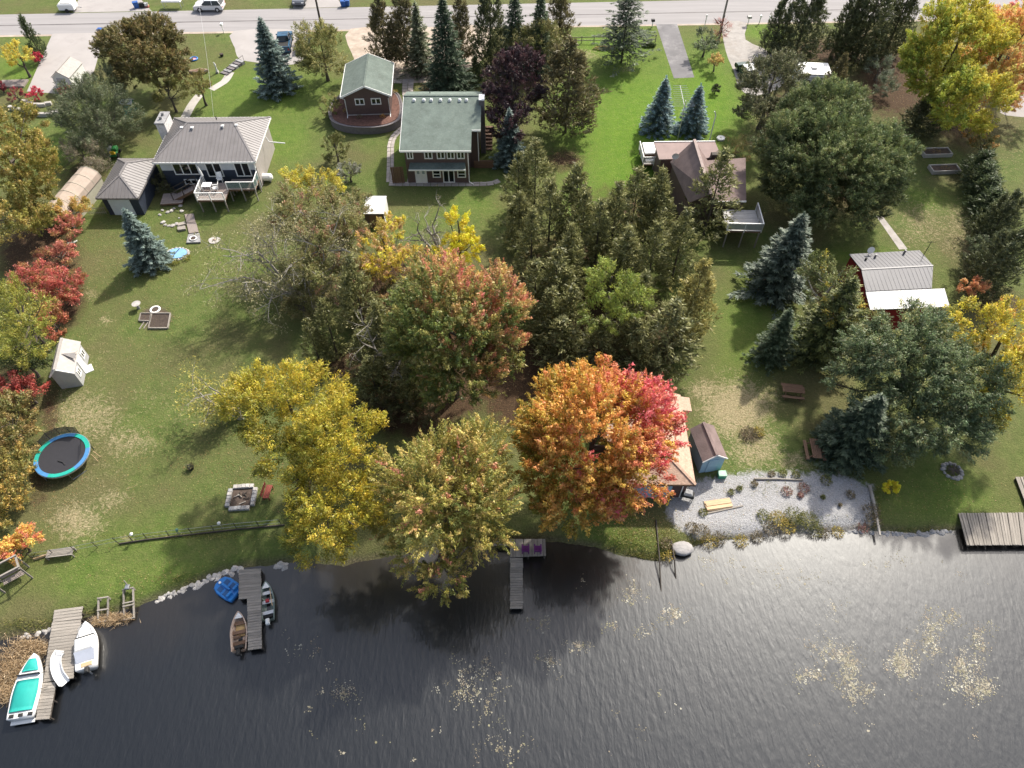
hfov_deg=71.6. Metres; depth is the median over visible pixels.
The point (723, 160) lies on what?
cedar tree
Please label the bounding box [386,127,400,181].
flagstone path
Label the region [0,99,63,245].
olive tree
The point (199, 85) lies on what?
olive tree
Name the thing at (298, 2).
parked car
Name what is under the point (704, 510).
weed
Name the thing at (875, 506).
weed
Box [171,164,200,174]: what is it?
window
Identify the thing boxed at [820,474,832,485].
weed
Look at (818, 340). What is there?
yellow green spruce
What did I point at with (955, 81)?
yellow maple
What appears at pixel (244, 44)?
driveway
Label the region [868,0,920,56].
roadside conifer
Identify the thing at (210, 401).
dying tree
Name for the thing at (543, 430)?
orange maple
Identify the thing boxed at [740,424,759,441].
weed
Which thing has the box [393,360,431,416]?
cedar tree
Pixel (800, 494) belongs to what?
weed
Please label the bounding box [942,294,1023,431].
yellow tree
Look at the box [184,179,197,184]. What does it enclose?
basement window
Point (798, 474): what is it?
weed
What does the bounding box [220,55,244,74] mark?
garden steps
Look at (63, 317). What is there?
sumac
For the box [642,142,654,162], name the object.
hot tub
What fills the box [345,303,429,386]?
dying tree
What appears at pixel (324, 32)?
olive tree
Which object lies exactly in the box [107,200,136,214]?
garage door
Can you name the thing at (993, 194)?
hedge cedar
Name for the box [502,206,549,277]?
cedar tree
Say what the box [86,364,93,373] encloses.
stone step
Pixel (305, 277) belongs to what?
olive tree
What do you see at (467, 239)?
yellow tree
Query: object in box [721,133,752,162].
shrub
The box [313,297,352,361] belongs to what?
cedar tree
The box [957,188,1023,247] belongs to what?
dark cedar
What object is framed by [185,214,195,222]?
step pad
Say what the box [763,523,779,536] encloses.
weed
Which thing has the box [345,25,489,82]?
driveway
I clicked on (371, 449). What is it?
fallen leaves
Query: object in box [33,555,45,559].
board edging
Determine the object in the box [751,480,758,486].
weed
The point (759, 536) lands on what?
weed
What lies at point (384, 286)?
rusty bush
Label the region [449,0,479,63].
roadside conifer
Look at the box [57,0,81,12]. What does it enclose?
covered trailer
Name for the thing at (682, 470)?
boathouse
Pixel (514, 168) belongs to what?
cedar tree
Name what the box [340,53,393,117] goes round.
brown garage
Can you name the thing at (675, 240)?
cedar tree
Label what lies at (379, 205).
white roof shed
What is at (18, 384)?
sumac
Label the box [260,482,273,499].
garden bench
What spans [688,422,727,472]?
blue shed
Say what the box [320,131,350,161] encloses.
shrub
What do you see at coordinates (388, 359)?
cedar tree
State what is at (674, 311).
cedar tree
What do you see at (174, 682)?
lake water
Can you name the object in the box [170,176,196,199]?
deck stairs
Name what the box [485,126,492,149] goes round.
wooden steps
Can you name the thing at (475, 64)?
cypress
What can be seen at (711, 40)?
shrub
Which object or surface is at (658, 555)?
boat rail
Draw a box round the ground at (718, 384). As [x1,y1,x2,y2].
[0,0,1023,640]
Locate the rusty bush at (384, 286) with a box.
[334,253,401,312]
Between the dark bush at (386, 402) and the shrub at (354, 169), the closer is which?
the dark bush at (386, 402)
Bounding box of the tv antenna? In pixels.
[673,85,686,140]
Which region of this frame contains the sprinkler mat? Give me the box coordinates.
[208,237,219,243]
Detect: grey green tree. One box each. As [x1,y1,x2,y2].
[45,60,146,154]
[732,46,811,136]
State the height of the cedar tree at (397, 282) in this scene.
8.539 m
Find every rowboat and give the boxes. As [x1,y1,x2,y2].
[188,68,207,73]
[230,611,246,655]
[261,581,274,625]
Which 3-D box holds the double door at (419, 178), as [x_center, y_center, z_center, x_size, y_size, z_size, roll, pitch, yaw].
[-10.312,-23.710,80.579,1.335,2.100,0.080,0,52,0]
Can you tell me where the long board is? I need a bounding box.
[704,505,742,513]
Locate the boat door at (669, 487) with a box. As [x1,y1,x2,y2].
[634,486,672,497]
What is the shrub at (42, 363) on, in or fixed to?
on the ground at (718, 384)
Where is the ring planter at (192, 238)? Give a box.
[189,236,196,240]
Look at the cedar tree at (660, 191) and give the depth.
69.33 m
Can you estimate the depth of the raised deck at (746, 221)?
73.61 m
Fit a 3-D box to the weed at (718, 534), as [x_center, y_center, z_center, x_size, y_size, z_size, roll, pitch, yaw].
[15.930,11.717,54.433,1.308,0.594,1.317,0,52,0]
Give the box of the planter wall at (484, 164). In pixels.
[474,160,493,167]
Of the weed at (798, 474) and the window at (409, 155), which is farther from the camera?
the window at (409, 155)
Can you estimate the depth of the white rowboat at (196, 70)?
96.21 m
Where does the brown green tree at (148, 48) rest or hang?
on the ground at (718, 384)
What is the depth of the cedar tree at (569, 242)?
64.51 m
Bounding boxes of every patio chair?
[212,181,218,190]
[216,171,222,182]
[522,544,529,553]
[534,544,541,553]
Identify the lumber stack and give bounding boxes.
[704,498,732,511]
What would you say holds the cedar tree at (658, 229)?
on the ground at (718, 384)
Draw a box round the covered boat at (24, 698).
[6,653,45,725]
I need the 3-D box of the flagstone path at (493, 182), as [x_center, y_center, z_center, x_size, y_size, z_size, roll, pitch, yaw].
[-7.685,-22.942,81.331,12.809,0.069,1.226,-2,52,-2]
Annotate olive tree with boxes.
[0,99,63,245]
[148,74,188,112]
[184,67,212,105]
[275,211,373,310]
[291,18,348,81]
[504,17,564,74]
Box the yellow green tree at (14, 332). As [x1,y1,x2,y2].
[0,271,56,370]
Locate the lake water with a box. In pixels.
[0,529,1023,767]
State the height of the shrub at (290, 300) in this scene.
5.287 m
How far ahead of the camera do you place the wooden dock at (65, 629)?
49.03 m
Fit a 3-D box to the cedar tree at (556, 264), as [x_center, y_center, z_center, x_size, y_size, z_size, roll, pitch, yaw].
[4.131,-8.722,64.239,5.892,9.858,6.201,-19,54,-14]
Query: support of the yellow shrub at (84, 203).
on the ground at (718, 384)
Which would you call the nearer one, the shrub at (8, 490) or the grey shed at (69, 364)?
the shrub at (8, 490)
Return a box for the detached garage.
[95,158,161,214]
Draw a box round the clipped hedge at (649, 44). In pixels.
[644,42,656,47]
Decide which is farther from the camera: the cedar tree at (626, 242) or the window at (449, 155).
the window at (449, 155)
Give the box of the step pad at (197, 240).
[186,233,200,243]
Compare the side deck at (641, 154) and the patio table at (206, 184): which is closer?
the patio table at (206, 184)
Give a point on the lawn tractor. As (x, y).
(114, 151)
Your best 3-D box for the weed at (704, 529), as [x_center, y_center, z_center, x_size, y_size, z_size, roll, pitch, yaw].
[14.487,11.231,54.358,1.550,0.687,1.547,0,52,0]
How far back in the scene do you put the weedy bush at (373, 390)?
60.97 m
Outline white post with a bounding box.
[709,111,715,140]
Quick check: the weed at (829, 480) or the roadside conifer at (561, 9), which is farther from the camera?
the roadside conifer at (561, 9)
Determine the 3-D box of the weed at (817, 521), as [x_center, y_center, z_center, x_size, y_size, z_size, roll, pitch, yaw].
[22.948,10.469,54.963,1.706,0.674,1.701,0,52,0]
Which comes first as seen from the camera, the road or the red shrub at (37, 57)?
the red shrub at (37, 57)
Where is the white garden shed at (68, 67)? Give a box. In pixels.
[51,56,85,87]
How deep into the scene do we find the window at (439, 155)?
78.59 m
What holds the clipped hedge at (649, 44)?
on the ground at (718, 384)
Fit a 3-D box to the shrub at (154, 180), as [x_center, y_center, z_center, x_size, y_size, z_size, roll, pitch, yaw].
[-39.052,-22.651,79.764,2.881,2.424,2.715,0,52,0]
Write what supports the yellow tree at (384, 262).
on the ground at (718, 384)
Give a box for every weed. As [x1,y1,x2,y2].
[659,537,671,549]
[660,546,674,561]
[685,521,697,533]
[692,523,710,540]
[699,507,707,516]
[701,534,718,548]
[712,530,727,545]
[727,488,735,494]
[733,533,748,547]
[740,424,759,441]
[750,530,763,541]
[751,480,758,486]
[753,426,764,436]
[757,508,769,519]
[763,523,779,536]
[768,470,775,476]
[769,510,787,526]
[778,518,796,534]
[779,469,787,476]
[781,486,793,495]
[784,506,804,524]
[792,470,800,477]
[797,491,803,497]
[797,511,818,528]
[798,482,809,493]
[806,522,823,537]
[818,526,830,538]
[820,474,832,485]
[831,525,844,537]
[846,489,856,499]
[856,521,869,532]
[862,502,881,518]
[864,512,883,529]
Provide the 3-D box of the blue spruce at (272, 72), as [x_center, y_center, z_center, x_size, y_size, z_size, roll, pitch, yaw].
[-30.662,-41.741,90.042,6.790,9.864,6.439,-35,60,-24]
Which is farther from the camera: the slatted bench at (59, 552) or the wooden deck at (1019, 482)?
the wooden deck at (1019, 482)
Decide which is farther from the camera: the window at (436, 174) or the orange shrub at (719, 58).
the orange shrub at (719, 58)
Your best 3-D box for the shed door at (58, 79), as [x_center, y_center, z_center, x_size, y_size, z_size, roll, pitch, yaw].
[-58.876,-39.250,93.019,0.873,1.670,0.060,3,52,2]
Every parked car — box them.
[193,0,225,11]
[292,0,305,5]
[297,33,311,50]
[734,61,754,81]
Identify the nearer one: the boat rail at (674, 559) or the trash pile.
the boat rail at (674, 559)
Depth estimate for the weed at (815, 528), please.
54.80 m
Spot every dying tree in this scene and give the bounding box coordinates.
[171,355,253,428]
[178,189,363,333]
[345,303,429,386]
[388,192,450,253]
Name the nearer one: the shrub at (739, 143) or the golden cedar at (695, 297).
the golden cedar at (695, 297)
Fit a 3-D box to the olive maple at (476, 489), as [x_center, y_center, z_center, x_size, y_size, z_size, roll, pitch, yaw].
[-3.653,8.663,48.709,12.206,13.396,10.618,-28,57,-20]
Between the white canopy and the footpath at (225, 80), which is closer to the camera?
the footpath at (225, 80)
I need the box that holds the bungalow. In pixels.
[151,111,284,189]
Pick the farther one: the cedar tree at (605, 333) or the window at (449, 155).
the window at (449, 155)
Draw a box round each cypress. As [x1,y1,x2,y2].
[16,13,47,58]
[469,54,483,83]
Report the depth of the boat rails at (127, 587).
51.12 m
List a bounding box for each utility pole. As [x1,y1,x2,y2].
[315,0,321,23]
[719,0,727,32]
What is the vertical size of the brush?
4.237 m
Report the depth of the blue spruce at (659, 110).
85.99 m
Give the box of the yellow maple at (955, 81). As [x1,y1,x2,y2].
[896,0,1021,138]
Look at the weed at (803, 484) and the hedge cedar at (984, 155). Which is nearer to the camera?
the weed at (803, 484)
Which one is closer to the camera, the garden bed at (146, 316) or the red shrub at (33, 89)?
the garden bed at (146, 316)
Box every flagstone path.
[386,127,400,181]
[389,179,499,185]
[393,79,402,82]
[402,79,413,95]
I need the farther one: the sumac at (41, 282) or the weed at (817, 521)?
the sumac at (41, 282)
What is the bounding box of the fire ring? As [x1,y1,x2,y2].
[940,461,963,480]
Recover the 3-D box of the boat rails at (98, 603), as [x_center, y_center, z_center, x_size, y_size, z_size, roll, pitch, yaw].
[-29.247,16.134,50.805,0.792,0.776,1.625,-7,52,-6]
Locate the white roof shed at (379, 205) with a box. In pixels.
[364,196,388,227]
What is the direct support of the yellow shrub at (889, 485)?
on the ground at (718, 384)
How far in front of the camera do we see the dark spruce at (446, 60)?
89.04 m
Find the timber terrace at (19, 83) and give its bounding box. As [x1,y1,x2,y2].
[2,79,28,87]
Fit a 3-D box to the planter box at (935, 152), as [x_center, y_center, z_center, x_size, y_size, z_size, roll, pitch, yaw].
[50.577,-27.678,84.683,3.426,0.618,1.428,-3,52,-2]
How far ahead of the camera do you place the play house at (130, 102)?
89.61 m
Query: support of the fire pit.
on the ground at (718, 384)
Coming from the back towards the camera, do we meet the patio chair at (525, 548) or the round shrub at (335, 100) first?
the round shrub at (335, 100)
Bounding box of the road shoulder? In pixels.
[0,20,932,36]
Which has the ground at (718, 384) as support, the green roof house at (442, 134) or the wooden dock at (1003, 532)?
the green roof house at (442, 134)
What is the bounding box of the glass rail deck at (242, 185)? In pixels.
[225,171,261,200]
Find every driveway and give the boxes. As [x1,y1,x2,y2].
[27,33,98,93]
[73,0,150,11]
[230,29,305,64]
[293,0,340,7]
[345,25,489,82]
[656,24,693,77]
[722,21,782,95]
[1000,96,1023,116]
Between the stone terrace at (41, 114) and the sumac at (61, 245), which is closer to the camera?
the sumac at (61, 245)
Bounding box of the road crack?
[0,6,1021,25]
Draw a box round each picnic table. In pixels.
[781,383,804,401]
[803,438,826,460]
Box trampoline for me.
[33,425,99,480]
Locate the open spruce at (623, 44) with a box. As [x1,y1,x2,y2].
[590,0,660,76]
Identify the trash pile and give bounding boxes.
[138,2,149,7]
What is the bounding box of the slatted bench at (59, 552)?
[45,547,76,559]
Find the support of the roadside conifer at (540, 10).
on the ground at (718, 384)
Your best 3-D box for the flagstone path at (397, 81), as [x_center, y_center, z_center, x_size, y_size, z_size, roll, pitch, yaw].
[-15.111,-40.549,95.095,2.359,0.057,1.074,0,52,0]
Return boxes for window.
[76,366,81,376]
[80,348,85,359]
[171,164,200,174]
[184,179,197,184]
[354,98,364,104]
[370,98,381,104]
[406,153,413,158]
[424,153,432,158]
[432,171,440,177]
[436,153,444,158]
[446,153,454,158]
[456,153,464,158]
[457,171,465,177]
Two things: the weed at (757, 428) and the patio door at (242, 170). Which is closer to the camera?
the weed at (757, 428)
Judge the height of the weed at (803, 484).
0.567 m
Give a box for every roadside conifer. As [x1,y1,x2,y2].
[361,0,409,66]
[383,0,428,65]
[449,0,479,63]
[468,0,507,68]
[496,0,532,75]
[523,0,552,78]
[545,0,581,46]
[757,0,794,54]
[768,0,835,61]
[820,0,870,63]
[830,0,897,69]
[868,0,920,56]
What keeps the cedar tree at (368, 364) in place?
on the ground at (718, 384)
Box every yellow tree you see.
[354,210,422,292]
[426,204,485,268]
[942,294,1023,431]
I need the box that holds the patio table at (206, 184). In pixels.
[201,182,212,191]
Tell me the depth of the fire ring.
57.72 m
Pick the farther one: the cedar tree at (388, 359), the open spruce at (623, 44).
the open spruce at (623, 44)
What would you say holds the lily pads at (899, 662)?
on the lake water
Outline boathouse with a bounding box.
[606,388,696,497]
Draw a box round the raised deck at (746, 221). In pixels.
[718,202,764,247]
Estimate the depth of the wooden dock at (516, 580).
52.86 m
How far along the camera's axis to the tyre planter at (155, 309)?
68.95 m
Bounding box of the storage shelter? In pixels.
[48,166,103,227]
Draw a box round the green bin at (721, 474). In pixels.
[717,470,726,478]
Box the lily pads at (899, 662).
[283,549,1002,767]
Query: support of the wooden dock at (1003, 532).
in the lake water
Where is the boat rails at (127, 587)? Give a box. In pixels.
[122,580,135,620]
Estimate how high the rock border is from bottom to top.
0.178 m
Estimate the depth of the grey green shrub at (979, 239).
71.14 m
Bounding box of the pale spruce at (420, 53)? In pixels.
[396,0,435,80]
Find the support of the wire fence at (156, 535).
on the ground at (718, 384)
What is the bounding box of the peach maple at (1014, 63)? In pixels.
[957,0,1023,111]
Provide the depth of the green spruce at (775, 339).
63.19 m
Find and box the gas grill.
[680,489,694,501]
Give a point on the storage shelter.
(87, 182)
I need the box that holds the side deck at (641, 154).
[638,141,654,169]
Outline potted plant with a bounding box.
[185,462,193,470]
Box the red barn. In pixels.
[840,241,948,329]
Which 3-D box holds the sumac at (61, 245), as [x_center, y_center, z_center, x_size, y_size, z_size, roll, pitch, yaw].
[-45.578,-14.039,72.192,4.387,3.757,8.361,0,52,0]
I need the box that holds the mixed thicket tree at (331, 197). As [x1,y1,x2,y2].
[265,176,374,305]
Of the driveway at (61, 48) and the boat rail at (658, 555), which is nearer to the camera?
the boat rail at (658, 555)
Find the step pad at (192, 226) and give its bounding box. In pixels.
[187,222,198,233]
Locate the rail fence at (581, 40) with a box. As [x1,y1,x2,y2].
[567,34,656,42]
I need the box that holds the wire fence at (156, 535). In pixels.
[26,519,280,558]
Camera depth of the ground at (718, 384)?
66.18 m
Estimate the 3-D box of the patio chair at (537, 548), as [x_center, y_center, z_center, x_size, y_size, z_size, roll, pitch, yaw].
[1.926,12.332,53.004,0.580,1.000,0.740,0,52,0]
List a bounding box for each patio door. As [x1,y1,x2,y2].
[204,164,224,176]
[233,164,252,176]
[442,171,454,182]
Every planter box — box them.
[921,147,952,157]
[927,164,961,174]
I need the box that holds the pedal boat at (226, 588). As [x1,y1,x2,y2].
[214,577,238,602]
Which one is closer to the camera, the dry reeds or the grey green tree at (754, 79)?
the dry reeds
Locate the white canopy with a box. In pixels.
[161,0,182,8]
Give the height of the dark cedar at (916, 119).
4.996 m
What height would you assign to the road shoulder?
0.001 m
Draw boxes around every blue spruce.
[119,207,174,278]
[253,16,303,101]
[489,107,525,172]
[639,76,678,139]
[672,83,710,140]
[727,211,815,321]
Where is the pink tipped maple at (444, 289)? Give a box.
[378,245,538,412]
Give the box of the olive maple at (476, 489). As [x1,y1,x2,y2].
[364,410,525,606]
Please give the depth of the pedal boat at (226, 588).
51.76 m
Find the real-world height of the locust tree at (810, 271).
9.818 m
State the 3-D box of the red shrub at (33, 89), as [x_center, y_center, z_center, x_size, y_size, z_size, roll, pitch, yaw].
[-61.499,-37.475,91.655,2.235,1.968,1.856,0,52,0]
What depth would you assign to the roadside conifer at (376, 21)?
92.70 m
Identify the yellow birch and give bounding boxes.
[0,38,34,77]
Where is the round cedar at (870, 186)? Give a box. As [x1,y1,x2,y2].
[749,71,925,233]
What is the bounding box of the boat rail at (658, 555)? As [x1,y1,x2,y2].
[655,519,661,590]
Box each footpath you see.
[181,94,201,116]
[209,72,233,90]
[877,216,906,249]
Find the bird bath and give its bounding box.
[131,300,139,309]
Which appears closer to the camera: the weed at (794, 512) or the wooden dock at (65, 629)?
the wooden dock at (65, 629)
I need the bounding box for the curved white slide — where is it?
[50,650,69,686]
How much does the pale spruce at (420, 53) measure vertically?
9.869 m
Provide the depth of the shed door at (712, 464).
57.12 m
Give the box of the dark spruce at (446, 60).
[418,0,481,91]
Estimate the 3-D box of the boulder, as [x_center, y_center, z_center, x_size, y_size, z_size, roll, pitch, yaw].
[12.909,12.462,53.868,1.723,0.418,1.186,0,52,0]
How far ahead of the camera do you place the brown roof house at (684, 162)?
76.83 m
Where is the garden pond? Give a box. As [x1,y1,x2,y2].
[167,247,189,260]
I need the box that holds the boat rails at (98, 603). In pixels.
[97,596,110,622]
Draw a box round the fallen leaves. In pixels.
[3,65,1023,596]
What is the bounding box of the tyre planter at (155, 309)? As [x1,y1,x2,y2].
[150,306,160,312]
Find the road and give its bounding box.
[0,0,1022,34]
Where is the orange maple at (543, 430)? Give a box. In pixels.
[507,352,690,540]
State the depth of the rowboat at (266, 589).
51.29 m
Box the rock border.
[158,204,183,226]
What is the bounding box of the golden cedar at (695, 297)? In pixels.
[665,257,722,345]
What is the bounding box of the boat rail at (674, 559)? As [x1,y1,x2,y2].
[671,541,676,578]
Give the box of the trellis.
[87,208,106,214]
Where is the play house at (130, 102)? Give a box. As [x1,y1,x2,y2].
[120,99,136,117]
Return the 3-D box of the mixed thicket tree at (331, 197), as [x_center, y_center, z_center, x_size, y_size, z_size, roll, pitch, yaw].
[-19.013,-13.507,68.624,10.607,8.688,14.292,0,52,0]
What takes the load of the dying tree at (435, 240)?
on the ground at (718, 384)
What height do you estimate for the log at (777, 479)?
0.176 m
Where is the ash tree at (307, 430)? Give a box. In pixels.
[211,354,391,571]
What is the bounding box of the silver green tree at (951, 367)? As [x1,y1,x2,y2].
[820,296,1021,467]
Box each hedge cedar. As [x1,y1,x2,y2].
[955,145,1002,182]
[959,159,1000,194]
[962,172,1005,203]
[962,185,1010,221]
[970,197,1010,233]
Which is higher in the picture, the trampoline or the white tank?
the white tank
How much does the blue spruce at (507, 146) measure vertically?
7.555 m
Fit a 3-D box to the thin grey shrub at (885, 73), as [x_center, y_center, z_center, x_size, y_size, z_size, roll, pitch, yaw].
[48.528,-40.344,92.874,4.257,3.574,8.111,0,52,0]
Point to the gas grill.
(688, 494)
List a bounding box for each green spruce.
[741,307,797,379]
[786,275,870,377]
[806,392,892,479]
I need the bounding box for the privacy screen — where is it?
[390,167,404,182]
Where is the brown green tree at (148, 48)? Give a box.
[88,9,194,95]
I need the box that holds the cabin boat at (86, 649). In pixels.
[73,621,98,673]
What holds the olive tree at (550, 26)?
on the ground at (718, 384)
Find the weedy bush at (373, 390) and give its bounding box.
[360,375,423,405]
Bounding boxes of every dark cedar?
[521,33,611,137]
[899,95,957,139]
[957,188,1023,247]
[958,225,1023,302]
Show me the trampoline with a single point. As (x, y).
(63, 454)
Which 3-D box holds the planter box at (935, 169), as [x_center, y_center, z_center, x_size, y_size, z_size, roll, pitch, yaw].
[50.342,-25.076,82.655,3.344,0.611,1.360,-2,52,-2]
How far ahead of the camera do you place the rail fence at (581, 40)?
101.14 m
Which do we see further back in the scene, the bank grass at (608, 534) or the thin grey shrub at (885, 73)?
the thin grey shrub at (885, 73)
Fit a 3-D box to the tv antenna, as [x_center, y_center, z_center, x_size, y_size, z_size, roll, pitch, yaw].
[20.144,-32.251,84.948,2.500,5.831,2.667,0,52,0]
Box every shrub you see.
[0,80,6,92]
[0,340,52,377]
[0,388,42,473]
[0,441,38,534]
[0,521,46,566]
[6,86,25,102]
[25,85,43,100]
[30,51,43,63]
[53,195,93,223]
[150,171,172,193]
[279,277,320,321]
[318,91,341,115]
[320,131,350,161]
[335,158,361,182]
[692,26,720,56]
[707,51,724,71]
[711,83,721,93]
[713,16,733,44]
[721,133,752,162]
[863,53,900,97]
[881,480,901,493]
[956,274,992,304]
[957,230,1019,272]
[961,120,999,155]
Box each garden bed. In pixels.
[138,312,150,321]
[148,312,170,328]
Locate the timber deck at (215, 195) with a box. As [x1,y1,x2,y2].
[194,176,234,211]
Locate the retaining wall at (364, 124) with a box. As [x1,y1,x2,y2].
[328,91,402,133]
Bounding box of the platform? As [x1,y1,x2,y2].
[160,193,184,205]
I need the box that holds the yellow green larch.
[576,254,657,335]
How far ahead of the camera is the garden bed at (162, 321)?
68.02 m
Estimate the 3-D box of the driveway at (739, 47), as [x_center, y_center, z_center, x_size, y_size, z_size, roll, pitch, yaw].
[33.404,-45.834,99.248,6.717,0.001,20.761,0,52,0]
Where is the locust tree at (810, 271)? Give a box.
[794,248,871,337]
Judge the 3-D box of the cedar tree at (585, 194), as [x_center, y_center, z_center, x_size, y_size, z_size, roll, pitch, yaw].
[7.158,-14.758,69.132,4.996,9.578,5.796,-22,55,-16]
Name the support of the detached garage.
on the ground at (718, 384)
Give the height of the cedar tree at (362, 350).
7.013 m
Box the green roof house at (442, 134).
[399,89,485,184]
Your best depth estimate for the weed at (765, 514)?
55.26 m
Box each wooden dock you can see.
[35,606,84,721]
[238,568,263,651]
[493,539,545,609]
[958,512,1023,547]
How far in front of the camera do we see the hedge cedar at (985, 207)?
75.32 m
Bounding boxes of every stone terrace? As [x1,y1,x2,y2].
[7,105,60,116]
[22,99,51,106]
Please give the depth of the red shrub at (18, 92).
91.17 m
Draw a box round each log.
[754,478,802,480]
[868,485,880,535]
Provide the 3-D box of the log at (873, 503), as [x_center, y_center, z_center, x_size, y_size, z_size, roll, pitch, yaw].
[28.405,9.859,55.583,0.260,0.254,4.396,5,52,4]
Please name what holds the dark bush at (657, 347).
on the ground at (718, 384)
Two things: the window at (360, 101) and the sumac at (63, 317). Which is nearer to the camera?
the sumac at (63, 317)
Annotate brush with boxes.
[56,136,113,173]
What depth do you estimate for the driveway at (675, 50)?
100.18 m
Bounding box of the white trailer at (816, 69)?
[792,62,831,84]
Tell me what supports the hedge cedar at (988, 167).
on the ground at (718, 384)
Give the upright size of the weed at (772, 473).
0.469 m
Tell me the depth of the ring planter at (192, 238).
75.19 m
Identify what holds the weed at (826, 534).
on the ground at (718, 384)
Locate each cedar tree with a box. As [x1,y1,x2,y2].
[299,317,333,367]
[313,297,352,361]
[335,253,389,334]
[345,328,381,387]
[352,296,406,366]
[354,354,395,407]
[375,331,428,396]
[388,277,418,340]
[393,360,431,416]
[494,188,536,250]
[499,150,540,213]
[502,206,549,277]
[510,136,557,211]
[510,255,555,332]
[520,178,571,257]
[521,285,573,352]
[527,246,587,332]
[529,314,588,370]
[544,283,595,354]
[546,160,597,250]
[546,221,594,303]
[554,186,608,269]
[568,313,622,374]
[579,197,616,278]
[589,180,642,263]
[593,222,657,306]
[606,316,662,377]
[612,164,657,245]
[613,268,660,342]
[622,163,676,256]
[622,219,676,297]
[625,295,706,383]
[652,205,700,287]
[678,146,743,243]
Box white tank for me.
[262,173,272,182]
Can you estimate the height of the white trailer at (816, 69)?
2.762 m
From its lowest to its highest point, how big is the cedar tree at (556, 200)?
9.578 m
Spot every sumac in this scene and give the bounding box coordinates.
[0,369,50,403]
[4,257,88,313]
[31,211,85,272]
[33,286,71,341]
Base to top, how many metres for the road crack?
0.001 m
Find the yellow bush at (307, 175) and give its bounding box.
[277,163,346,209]
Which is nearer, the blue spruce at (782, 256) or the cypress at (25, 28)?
the blue spruce at (782, 256)
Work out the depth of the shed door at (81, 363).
63.66 m
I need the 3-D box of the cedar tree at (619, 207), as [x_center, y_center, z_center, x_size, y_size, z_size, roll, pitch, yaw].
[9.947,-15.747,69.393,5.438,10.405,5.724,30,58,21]
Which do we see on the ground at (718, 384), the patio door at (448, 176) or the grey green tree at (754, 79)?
the grey green tree at (754, 79)
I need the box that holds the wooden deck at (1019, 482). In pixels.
[1014,476,1023,498]
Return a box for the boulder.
[671,541,693,555]
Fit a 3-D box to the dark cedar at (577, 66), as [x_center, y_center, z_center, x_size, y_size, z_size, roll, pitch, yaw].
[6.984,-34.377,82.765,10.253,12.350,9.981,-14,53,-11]
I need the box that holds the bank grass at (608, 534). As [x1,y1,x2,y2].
[0,306,953,633]
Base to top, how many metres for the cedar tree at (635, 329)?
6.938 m
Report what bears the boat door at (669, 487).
in the boathouse
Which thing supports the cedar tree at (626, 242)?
on the ground at (718, 384)
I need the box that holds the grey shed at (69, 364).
[49,337,88,388]
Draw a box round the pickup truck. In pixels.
[276,31,292,52]
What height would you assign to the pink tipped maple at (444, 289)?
15.361 m
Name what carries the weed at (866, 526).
on the ground at (718, 384)
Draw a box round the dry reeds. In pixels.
[0,611,140,707]
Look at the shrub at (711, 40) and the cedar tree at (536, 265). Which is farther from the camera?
the shrub at (711, 40)
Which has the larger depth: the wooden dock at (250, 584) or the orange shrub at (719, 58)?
the orange shrub at (719, 58)
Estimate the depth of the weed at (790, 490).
56.52 m
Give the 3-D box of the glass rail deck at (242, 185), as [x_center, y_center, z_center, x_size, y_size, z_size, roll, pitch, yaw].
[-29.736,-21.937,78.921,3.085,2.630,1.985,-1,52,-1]
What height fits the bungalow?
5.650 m
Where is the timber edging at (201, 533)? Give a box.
[118,524,284,544]
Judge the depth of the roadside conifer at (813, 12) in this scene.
94.88 m
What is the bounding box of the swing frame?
[0,554,32,593]
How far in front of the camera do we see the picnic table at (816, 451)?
58.35 m
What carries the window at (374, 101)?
in the brown garage
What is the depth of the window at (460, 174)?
80.49 m
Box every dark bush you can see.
[366,354,445,430]
[546,321,675,373]
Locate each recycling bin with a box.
[132,0,138,8]
[340,0,345,6]
[344,0,349,6]
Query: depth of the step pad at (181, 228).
76.24 m
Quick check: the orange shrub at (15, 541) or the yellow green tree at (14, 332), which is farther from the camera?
the yellow green tree at (14, 332)
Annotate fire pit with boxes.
[225,483,257,511]
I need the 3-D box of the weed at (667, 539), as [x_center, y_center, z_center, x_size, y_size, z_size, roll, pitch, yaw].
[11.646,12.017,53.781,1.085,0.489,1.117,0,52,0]
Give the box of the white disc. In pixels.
[716,135,724,140]
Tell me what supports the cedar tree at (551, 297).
on the ground at (718, 384)
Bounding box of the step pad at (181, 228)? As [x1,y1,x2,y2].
[177,225,185,231]
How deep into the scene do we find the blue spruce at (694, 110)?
85.85 m
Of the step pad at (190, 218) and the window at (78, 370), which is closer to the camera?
the window at (78, 370)
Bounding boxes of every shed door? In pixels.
[56,78,63,86]
[77,355,86,373]
[369,215,379,227]
[705,459,718,471]
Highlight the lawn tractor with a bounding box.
[108,145,120,158]
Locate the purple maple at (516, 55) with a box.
[480,42,549,143]
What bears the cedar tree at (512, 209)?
on the ground at (718, 384)
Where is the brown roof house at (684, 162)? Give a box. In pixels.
[653,139,745,224]
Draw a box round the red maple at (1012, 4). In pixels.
[1002,0,1023,102]
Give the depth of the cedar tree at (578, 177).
69.39 m
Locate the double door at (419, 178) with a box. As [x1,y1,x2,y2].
[415,171,427,182]
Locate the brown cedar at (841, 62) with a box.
[823,51,849,102]
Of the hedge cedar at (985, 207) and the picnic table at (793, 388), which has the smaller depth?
the picnic table at (793, 388)
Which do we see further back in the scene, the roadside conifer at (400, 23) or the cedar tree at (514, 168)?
the roadside conifer at (400, 23)

